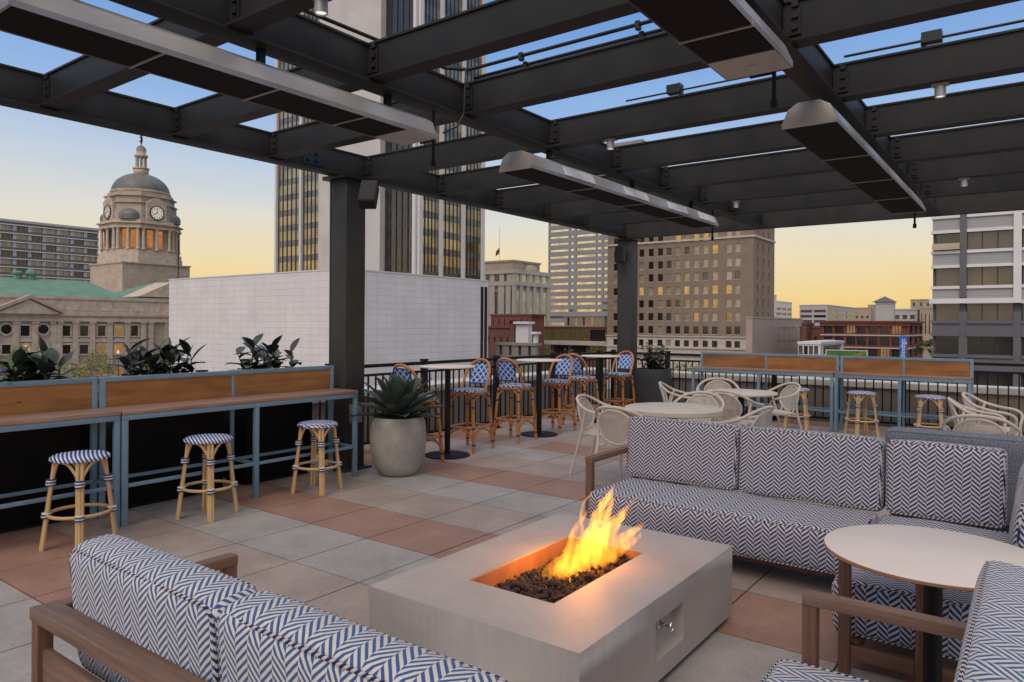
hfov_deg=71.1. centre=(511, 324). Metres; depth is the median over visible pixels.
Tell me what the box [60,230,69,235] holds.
window
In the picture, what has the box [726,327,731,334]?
window
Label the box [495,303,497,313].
window
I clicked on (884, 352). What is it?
window
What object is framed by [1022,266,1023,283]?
window
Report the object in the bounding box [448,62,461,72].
window
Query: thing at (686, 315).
window
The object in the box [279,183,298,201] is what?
window
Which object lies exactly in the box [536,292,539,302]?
window
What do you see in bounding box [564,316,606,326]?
rooftop block
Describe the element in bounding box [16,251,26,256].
window
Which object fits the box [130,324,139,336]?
window
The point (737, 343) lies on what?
window
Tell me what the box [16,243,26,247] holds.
window
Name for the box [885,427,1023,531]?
tweed sofa
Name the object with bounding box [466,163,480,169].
window
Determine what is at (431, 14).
window
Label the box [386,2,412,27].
window
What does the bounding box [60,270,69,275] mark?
window
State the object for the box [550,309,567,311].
window
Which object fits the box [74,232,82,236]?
window
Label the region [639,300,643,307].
window
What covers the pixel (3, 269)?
window
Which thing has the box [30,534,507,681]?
outdoor sofa
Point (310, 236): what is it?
window
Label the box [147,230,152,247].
window
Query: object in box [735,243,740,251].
window
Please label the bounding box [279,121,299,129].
window
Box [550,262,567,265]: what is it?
window
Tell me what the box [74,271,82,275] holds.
window
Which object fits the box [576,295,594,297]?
window
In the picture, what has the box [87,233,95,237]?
window
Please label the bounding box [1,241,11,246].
window
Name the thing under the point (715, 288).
window
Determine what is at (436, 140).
window
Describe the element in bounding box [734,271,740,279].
window
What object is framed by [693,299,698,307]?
window
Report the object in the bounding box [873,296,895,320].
water tank
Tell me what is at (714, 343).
window
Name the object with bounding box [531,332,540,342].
white duct shaft
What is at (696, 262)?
window
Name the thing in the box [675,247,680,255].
window
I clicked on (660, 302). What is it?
window
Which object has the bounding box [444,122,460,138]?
window
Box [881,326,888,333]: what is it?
window
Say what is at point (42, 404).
bar table
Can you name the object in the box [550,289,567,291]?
window
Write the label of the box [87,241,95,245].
window
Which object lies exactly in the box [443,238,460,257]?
window
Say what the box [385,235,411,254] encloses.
window
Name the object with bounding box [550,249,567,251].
window
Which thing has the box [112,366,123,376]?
window
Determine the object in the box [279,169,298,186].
window
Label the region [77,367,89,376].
window
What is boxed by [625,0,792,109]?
patio heater
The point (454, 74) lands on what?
window
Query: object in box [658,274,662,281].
window
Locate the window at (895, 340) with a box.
[892,337,898,345]
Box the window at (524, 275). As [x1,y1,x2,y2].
[522,274,525,281]
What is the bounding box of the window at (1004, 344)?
[997,337,1012,354]
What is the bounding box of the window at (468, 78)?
[466,76,476,81]
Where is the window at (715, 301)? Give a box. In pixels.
[712,299,717,307]
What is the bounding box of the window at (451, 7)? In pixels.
[445,0,461,15]
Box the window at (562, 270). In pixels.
[550,269,567,271]
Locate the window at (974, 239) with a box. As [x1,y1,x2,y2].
[967,232,981,249]
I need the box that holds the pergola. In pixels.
[0,0,1023,472]
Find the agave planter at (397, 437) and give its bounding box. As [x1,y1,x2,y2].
[347,374,445,476]
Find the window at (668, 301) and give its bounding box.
[667,300,671,307]
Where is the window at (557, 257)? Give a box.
[550,256,567,258]
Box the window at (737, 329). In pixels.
[735,327,739,334]
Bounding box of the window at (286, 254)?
[279,246,298,262]
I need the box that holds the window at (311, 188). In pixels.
[304,180,318,197]
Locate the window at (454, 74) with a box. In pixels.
[444,70,461,81]
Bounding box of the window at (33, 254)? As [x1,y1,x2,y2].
[31,252,41,257]
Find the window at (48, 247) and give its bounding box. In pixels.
[46,245,55,250]
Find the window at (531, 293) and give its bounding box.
[530,292,532,302]
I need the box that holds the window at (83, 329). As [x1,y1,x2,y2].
[78,324,89,336]
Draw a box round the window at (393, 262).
[385,253,411,271]
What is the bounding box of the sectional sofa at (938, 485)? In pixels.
[585,416,1023,681]
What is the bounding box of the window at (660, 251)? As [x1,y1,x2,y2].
[658,248,662,255]
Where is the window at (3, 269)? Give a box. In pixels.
[1,267,11,272]
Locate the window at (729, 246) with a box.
[726,244,731,252]
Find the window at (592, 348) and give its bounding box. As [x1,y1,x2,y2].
[590,346,604,360]
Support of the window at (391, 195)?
in the glass tower at (406, 232)
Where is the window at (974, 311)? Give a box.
[966,304,981,319]
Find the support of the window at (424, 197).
in the glass tower at (406, 232)
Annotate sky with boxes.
[0,0,1023,317]
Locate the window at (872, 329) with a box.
[869,326,876,333]
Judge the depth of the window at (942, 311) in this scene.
85.77 m
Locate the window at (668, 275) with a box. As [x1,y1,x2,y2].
[666,274,671,281]
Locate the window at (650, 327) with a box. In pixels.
[648,326,652,333]
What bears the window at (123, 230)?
in the clock tower at (139, 224)
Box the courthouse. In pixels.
[0,269,168,378]
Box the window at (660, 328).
[658,326,662,333]
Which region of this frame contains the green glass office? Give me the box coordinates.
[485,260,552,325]
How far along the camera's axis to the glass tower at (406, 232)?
164.77 m
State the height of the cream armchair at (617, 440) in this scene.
0.848 m
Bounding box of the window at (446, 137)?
[444,135,455,140]
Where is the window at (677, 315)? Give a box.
[675,313,679,320]
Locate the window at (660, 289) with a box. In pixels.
[658,287,662,294]
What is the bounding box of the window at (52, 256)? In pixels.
[46,253,55,258]
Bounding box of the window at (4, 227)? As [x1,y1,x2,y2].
[1,224,11,229]
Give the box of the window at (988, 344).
[981,336,996,354]
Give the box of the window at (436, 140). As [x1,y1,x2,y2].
[424,132,438,144]
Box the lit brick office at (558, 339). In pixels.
[544,326,606,368]
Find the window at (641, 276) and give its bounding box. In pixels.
[639,275,643,282]
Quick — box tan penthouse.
[868,304,874,320]
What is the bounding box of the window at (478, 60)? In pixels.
[470,56,481,64]
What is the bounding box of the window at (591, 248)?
[577,247,595,250]
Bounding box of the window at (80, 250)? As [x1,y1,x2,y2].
[74,247,82,252]
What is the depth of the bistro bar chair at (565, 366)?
10.85 m
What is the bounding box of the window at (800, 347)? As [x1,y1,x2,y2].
[799,346,802,353]
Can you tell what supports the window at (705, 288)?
in the brick hotel
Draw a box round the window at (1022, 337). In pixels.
[1022,337,1023,355]
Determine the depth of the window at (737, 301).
187.33 m
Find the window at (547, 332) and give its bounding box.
[544,329,550,339]
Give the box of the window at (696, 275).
[693,273,698,280]
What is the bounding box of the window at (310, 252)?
[303,244,317,260]
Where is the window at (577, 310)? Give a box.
[576,309,594,311]
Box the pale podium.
[607,352,745,388]
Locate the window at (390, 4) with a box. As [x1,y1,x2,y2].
[386,0,412,10]
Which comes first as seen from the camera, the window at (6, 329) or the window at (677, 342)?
the window at (6, 329)
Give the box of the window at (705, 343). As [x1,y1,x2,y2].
[703,341,707,346]
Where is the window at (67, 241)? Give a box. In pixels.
[60,238,69,243]
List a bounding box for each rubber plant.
[0,336,75,402]
[106,337,205,375]
[225,333,301,370]
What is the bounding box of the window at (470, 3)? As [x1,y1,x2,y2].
[467,0,481,8]
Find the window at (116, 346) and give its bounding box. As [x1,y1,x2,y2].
[113,338,124,354]
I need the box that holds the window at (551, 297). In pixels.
[550,296,567,298]
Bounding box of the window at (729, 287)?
[726,285,731,293]
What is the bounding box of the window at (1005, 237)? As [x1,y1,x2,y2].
[997,230,1012,247]
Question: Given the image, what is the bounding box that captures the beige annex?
[745,317,802,376]
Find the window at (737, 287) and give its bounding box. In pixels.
[735,285,739,292]
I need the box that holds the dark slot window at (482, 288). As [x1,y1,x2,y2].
[480,287,483,361]
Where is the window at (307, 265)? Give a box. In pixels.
[303,260,317,269]
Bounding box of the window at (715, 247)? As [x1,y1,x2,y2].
[713,245,717,252]
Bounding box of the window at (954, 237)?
[935,233,959,250]
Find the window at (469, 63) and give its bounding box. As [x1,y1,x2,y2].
[466,60,481,78]
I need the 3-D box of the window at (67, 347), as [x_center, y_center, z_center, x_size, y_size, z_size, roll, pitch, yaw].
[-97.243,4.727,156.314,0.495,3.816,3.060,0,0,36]
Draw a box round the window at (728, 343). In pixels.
[726,341,730,347]
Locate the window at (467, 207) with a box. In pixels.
[466,205,480,211]
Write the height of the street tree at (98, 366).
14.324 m
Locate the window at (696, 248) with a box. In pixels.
[693,246,698,254]
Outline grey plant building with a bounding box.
[895,309,919,320]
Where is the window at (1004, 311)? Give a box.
[997,304,1012,319]
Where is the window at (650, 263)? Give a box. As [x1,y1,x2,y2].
[648,262,653,269]
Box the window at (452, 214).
[443,204,460,223]
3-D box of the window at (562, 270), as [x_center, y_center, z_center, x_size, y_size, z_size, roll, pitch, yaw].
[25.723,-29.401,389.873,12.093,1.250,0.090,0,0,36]
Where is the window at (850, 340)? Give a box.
[847,337,854,344]
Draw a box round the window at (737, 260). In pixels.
[735,257,740,265]
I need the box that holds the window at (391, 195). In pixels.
[385,188,411,202]
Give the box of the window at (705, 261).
[703,259,707,267]
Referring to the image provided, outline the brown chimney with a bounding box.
[508,318,518,341]
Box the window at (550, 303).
[550,303,567,304]
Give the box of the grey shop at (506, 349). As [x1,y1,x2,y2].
[494,342,541,373]
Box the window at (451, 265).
[443,256,460,274]
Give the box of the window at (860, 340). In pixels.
[857,337,865,344]
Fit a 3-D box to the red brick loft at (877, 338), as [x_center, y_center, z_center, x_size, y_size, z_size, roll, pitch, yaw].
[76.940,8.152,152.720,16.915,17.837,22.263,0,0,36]
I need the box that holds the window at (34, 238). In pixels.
[31,236,41,240]
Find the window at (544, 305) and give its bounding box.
[543,304,545,313]
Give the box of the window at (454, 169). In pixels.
[445,166,460,171]
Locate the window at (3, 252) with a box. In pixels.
[1,250,11,255]
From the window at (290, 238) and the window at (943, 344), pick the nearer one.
the window at (943, 344)
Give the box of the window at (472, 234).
[465,225,480,243]
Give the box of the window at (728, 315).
[726,313,731,320]
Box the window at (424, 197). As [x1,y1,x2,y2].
[423,196,438,202]
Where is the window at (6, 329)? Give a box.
[0,323,12,335]
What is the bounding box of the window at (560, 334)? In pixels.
[554,329,567,340]
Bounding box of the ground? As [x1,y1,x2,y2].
[607,389,610,404]
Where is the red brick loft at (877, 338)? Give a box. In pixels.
[818,321,925,381]
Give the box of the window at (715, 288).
[712,285,717,293]
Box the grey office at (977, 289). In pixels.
[929,210,1023,386]
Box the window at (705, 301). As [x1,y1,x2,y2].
[702,299,707,307]
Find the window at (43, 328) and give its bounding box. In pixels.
[38,323,50,335]
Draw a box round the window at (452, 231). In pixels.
[443,221,460,240]
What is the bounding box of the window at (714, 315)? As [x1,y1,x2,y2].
[712,313,717,320]
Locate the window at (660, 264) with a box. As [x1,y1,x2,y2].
[658,261,662,268]
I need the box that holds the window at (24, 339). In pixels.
[19,337,31,351]
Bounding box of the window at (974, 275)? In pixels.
[967,267,981,285]
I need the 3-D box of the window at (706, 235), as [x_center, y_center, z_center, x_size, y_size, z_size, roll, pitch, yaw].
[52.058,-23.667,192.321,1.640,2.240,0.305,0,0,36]
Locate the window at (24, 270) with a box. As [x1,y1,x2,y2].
[16,268,26,272]
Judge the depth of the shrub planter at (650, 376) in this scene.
12.58 m
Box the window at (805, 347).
[804,346,807,353]
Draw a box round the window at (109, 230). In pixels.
[109,230,110,247]
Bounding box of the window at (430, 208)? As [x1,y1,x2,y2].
[423,200,438,219]
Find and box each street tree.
[0,354,9,377]
[55,349,120,378]
[658,358,696,370]
[674,356,715,372]
[909,338,932,382]
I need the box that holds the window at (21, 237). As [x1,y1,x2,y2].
[17,234,26,239]
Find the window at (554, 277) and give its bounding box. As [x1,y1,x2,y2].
[550,276,567,278]
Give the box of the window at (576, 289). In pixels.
[576,289,594,290]
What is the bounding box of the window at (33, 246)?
[31,244,41,249]
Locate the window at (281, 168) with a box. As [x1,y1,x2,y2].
[279,165,294,171]
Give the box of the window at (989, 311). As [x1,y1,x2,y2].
[982,304,996,319]
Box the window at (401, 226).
[385,217,411,237]
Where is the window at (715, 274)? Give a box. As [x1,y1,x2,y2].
[713,272,717,279]
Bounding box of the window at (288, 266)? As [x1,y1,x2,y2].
[278,262,298,271]
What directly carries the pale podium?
on the ground
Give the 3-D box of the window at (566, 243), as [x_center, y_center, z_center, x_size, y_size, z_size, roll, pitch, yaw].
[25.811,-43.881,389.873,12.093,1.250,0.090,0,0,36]
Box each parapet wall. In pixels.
[312,367,607,449]
[674,371,1023,435]
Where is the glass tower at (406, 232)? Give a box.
[274,0,485,279]
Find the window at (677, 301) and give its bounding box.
[675,300,680,307]
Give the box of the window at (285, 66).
[280,63,295,69]
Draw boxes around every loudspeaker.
[358,180,379,208]
[614,246,625,263]
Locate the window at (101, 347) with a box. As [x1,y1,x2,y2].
[95,338,107,354]
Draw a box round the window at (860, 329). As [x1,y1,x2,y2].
[857,326,865,332]
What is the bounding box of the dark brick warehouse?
[490,314,545,370]
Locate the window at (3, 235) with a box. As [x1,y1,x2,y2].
[1,233,11,238]
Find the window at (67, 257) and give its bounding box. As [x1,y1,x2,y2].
[60,254,69,259]
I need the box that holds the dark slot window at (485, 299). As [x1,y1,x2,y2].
[484,287,486,363]
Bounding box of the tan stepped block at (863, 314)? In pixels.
[854,307,872,320]
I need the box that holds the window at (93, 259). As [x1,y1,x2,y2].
[87,256,95,261]
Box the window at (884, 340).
[881,337,888,345]
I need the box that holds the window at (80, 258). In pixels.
[74,255,82,260]
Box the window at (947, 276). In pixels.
[935,268,959,285]
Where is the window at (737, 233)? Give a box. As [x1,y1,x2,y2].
[735,231,740,238]
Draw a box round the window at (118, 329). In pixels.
[113,324,124,336]
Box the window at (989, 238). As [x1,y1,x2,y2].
[982,231,997,248]
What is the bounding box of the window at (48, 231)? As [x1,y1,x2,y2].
[46,229,55,234]
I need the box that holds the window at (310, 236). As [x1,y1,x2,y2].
[303,228,317,244]
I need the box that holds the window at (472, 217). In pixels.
[465,209,480,227]
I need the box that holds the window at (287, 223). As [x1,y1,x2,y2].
[279,215,298,231]
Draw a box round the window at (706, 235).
[703,233,708,240]
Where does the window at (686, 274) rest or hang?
in the brick hotel
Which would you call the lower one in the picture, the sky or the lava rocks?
the lava rocks
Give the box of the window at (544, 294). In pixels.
[543,293,545,303]
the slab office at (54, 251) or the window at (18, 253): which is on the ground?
the slab office at (54, 251)
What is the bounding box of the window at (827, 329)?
[824,326,831,332]
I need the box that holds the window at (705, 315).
[703,313,707,320]
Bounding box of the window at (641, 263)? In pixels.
[640,262,643,269]
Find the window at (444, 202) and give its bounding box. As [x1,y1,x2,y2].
[443,200,460,206]
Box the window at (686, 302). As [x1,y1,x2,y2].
[684,300,689,307]
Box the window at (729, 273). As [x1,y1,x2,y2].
[726,271,731,279]
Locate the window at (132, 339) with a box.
[130,338,140,349]
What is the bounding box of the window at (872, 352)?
[869,349,876,356]
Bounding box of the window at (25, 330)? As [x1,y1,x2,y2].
[19,324,31,336]
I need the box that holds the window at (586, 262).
[576,261,595,263]
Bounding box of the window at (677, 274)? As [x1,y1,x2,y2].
[675,273,679,281]
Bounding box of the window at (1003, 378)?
[999,374,1011,386]
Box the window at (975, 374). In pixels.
[974,373,980,384]
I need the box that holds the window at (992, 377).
[981,373,996,385]
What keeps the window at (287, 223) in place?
in the glass tower at (406, 232)
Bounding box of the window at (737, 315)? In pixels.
[735,313,739,320]
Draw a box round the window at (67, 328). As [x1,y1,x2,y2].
[63,324,72,336]
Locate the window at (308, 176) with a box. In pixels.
[304,171,318,181]
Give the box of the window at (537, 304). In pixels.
[536,303,539,313]
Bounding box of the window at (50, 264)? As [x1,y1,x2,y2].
[46,262,55,266]
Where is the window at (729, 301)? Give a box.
[726,299,731,306]
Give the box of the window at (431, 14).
[424,3,439,22]
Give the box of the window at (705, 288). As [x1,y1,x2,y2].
[703,286,707,293]
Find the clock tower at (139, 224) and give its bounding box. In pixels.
[89,136,190,292]
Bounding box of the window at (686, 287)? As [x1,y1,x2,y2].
[684,286,688,294]
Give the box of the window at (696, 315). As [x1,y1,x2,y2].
[694,313,698,320]
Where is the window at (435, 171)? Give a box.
[428,170,438,174]
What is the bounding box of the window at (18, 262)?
[16,259,26,264]
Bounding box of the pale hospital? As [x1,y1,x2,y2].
[799,305,853,325]
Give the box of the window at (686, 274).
[685,273,688,280]
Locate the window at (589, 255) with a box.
[576,254,595,256]
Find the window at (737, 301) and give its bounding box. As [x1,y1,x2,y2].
[735,299,739,306]
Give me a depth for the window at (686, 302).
195.65 m
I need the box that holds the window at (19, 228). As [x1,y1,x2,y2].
[17,226,26,231]
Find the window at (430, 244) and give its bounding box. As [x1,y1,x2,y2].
[423,235,437,254]
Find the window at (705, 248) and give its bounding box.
[703,245,708,253]
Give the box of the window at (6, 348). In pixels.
[0,343,12,354]
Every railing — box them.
[195,350,610,458]
[610,350,1023,433]
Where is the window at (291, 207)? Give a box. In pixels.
[279,199,298,216]
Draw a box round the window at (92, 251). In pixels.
[87,249,95,253]
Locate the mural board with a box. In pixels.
[826,349,867,365]
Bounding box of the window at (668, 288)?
[666,287,671,294]
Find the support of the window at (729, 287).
in the brick hotel
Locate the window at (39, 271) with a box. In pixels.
[34,269,41,273]
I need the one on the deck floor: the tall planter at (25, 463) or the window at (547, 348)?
the tall planter at (25, 463)
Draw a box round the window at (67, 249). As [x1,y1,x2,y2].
[60,246,69,251]
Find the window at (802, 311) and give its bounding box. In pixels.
[801,310,811,312]
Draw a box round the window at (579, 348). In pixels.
[572,345,585,358]
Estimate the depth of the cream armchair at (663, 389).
9.63 m
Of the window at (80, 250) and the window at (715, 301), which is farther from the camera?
the window at (80, 250)
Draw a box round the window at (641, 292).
[639,288,643,294]
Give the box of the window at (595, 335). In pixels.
[590,330,604,340]
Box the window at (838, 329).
[835,326,842,332]
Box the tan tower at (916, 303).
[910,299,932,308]
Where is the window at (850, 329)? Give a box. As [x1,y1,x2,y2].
[847,326,854,332]
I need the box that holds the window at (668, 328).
[666,326,670,333]
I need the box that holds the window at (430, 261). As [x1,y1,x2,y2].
[423,253,437,272]
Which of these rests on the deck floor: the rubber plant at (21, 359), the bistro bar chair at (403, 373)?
the bistro bar chair at (403, 373)
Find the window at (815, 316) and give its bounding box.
[814,315,825,317]
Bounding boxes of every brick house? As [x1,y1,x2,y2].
[801,322,814,340]
[919,307,932,382]
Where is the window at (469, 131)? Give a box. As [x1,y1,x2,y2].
[466,126,480,136]
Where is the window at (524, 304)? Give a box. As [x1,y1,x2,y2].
[523,303,525,313]
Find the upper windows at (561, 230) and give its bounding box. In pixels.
[550,224,600,238]
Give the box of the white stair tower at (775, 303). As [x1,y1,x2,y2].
[774,295,776,316]
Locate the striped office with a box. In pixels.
[548,139,667,325]
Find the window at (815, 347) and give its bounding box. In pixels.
[814,346,817,354]
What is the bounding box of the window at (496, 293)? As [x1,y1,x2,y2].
[495,292,497,301]
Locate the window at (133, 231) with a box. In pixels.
[131,229,136,246]
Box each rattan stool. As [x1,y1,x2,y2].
[38,450,117,551]
[175,433,238,522]
[291,420,342,495]
[783,387,810,430]
[844,391,879,437]
[913,394,946,429]
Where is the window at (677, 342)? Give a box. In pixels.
[675,340,679,345]
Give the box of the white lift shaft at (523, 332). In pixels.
[513,322,534,342]
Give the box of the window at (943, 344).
[935,336,958,353]
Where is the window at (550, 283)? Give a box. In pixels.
[550,283,567,284]
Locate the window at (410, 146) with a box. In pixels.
[385,145,412,152]
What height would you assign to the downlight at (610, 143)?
0.089 m
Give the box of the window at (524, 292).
[523,291,525,302]
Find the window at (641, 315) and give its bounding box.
[639,313,643,320]
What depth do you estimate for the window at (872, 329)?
143.47 m
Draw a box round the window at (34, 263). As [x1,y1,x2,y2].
[31,260,41,265]
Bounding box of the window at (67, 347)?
[63,338,72,354]
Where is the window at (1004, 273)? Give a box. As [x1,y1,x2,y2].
[997,266,1012,284]
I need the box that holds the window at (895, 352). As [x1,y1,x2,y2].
[892,349,898,356]
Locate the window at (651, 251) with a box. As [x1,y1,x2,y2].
[649,249,653,256]
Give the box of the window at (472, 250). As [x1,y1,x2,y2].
[465,242,479,259]
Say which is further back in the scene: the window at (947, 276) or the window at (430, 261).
the window at (430, 261)
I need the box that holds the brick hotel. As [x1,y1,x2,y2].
[605,228,775,357]
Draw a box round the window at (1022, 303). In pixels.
[1022,303,1023,319]
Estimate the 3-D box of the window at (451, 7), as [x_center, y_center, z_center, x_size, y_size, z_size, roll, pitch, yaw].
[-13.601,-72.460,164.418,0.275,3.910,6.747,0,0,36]
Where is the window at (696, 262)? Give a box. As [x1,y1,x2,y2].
[693,260,698,267]
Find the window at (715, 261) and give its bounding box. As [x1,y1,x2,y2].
[713,259,717,266]
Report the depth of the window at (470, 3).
170.48 m
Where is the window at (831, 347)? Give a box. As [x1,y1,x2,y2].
[823,345,839,353]
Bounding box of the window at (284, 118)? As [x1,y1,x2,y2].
[279,112,299,125]
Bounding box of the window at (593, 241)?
[577,240,595,243]
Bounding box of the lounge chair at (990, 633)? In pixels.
[760,560,1023,681]
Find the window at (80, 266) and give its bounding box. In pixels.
[74,263,82,268]
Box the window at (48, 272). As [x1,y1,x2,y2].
[46,270,55,274]
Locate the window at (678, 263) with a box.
[675,260,680,268]
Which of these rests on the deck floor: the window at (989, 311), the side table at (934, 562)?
the side table at (934, 562)
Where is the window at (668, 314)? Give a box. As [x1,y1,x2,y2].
[667,313,670,320]
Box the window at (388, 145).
[385,141,412,149]
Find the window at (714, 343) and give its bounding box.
[712,341,716,346]
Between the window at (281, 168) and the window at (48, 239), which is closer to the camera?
the window at (281, 168)
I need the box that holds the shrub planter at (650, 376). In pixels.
[633,341,671,416]
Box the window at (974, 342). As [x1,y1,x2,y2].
[968,336,980,354]
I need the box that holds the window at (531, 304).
[530,303,532,313]
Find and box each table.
[0,377,120,526]
[98,365,357,526]
[369,513,731,681]
[420,364,475,459]
[516,358,562,437]
[581,355,621,422]
[625,402,722,484]
[692,352,839,431]
[706,389,777,416]
[824,524,1023,681]
[834,356,973,431]
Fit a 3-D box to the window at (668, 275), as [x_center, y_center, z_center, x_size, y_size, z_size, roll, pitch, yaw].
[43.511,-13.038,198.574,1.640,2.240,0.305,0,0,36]
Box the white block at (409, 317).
[169,269,488,386]
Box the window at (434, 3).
[424,0,439,10]
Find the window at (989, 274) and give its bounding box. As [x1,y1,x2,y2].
[982,267,996,284]
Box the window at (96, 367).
[96,367,106,376]
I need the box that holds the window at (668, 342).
[666,340,670,345]
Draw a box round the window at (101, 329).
[95,324,107,336]
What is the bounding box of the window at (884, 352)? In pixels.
[881,349,888,356]
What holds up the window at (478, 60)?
in the glass tower at (406, 232)
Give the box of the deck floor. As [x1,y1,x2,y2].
[0,407,957,681]
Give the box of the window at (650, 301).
[649,300,652,307]
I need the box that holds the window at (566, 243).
[550,242,567,245]
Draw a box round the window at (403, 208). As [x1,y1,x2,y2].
[385,199,411,219]
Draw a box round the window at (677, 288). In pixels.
[675,287,680,294]
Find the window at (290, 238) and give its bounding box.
[279,230,298,247]
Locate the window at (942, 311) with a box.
[935,304,959,319]
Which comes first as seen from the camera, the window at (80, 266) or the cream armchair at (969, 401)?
the cream armchair at (969, 401)
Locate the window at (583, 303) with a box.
[576,302,594,304]
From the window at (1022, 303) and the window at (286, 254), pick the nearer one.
the window at (1022, 303)
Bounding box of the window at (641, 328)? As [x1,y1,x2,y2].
[639,326,643,333]
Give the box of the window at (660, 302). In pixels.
[658,300,662,307]
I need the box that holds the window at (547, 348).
[544,345,550,358]
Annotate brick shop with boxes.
[488,326,509,375]
[799,326,819,340]
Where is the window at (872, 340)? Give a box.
[869,337,876,345]
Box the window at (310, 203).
[304,196,317,213]
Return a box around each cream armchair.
[569,394,635,474]
[595,405,663,481]
[659,381,701,420]
[673,391,724,421]
[696,378,739,416]
[700,405,773,495]
[707,390,764,426]
[747,382,801,429]
[942,414,1021,435]
[947,397,1013,434]
[961,392,1023,435]
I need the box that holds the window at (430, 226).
[423,218,438,237]
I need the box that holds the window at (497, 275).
[495,274,498,281]
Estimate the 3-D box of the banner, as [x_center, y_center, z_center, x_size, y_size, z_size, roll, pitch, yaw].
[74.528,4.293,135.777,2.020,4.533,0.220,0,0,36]
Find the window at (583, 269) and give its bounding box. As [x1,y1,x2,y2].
[576,268,595,270]
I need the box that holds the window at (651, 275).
[649,274,652,281]
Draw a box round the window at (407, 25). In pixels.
[386,20,412,36]
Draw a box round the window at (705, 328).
[702,326,707,334]
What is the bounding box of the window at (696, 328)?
[693,326,698,334]
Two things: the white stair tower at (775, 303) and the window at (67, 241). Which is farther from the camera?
the window at (67, 241)
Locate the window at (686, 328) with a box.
[684,326,688,334]
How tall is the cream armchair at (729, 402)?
0.848 m
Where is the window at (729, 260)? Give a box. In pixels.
[727,258,731,265]
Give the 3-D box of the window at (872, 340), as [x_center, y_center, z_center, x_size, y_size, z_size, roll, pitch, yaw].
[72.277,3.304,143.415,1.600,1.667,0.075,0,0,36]
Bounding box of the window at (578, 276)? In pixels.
[576,275,595,277]
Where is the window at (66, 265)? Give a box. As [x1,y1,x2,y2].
[60,262,69,267]
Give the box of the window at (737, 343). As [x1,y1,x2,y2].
[735,341,739,347]
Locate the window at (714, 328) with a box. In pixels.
[712,326,717,334]
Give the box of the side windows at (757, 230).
[757,230,768,316]
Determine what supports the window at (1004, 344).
in the grey office at (977, 289)
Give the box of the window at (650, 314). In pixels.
[649,313,652,320]
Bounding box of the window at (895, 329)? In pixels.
[892,326,900,333]
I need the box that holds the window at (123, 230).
[122,229,126,246]
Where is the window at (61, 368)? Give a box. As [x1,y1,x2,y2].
[61,368,72,375]
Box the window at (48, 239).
[46,237,55,242]
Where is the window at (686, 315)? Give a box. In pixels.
[684,313,688,320]
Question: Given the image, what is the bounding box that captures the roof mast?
[178,240,178,277]
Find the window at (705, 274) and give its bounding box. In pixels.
[703,272,707,280]
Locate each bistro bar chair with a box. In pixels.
[392,363,444,461]
[450,358,494,453]
[493,357,537,443]
[536,354,576,433]
[562,353,599,424]
[603,351,635,419]
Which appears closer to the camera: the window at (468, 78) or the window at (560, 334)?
the window at (468, 78)
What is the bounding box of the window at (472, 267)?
[465,258,479,275]
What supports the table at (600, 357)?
on the deck floor
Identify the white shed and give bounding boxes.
[797,340,844,377]
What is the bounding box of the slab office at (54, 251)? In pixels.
[0,218,98,281]
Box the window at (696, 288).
[694,286,698,293]
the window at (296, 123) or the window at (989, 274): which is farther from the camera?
the window at (296, 123)
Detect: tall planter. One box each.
[0,424,97,533]
[105,411,222,507]
[223,402,311,484]
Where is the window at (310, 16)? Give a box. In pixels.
[305,8,318,19]
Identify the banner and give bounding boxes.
[899,335,911,356]
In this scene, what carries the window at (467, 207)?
in the glass tower at (406, 232)
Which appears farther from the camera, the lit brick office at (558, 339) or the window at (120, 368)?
the lit brick office at (558, 339)
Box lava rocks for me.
[494,546,632,603]
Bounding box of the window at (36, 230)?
[32,227,41,232]
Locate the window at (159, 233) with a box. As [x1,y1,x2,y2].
[158,231,161,248]
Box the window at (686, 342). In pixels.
[684,340,688,346]
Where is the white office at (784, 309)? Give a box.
[776,301,791,317]
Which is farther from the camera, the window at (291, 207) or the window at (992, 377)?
the window at (291, 207)
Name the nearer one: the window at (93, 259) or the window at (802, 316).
the window at (93, 259)
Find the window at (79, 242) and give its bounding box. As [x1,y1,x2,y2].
[74,240,82,244]
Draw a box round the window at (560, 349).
[554,345,567,356]
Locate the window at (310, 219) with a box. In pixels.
[304,212,317,229]
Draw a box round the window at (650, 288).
[649,287,652,294]
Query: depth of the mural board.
119.85 m
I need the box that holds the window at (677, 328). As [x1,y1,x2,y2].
[675,326,679,333]
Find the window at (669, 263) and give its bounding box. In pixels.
[667,261,671,268]
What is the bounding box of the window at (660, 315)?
[658,313,662,320]
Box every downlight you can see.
[313,0,327,16]
[604,137,617,149]
[732,200,740,207]
[931,81,948,98]
[959,177,969,186]
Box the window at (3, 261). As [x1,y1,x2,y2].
[1,258,11,263]
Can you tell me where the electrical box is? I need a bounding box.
[349,404,361,422]
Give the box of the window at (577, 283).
[576,282,594,284]
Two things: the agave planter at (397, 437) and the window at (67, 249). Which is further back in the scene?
the window at (67, 249)
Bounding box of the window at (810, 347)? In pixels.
[809,346,812,354]
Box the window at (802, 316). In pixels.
[801,315,811,317]
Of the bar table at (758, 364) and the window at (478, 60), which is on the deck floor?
the bar table at (758, 364)
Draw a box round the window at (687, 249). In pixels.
[685,247,689,254]
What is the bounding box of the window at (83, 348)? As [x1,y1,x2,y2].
[78,338,89,354]
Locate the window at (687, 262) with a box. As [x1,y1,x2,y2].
[685,260,689,267]
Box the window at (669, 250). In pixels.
[667,248,671,255]
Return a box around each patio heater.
[0,0,436,166]
[499,150,718,240]
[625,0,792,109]
[782,99,925,227]
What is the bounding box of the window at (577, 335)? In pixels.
[572,330,585,340]

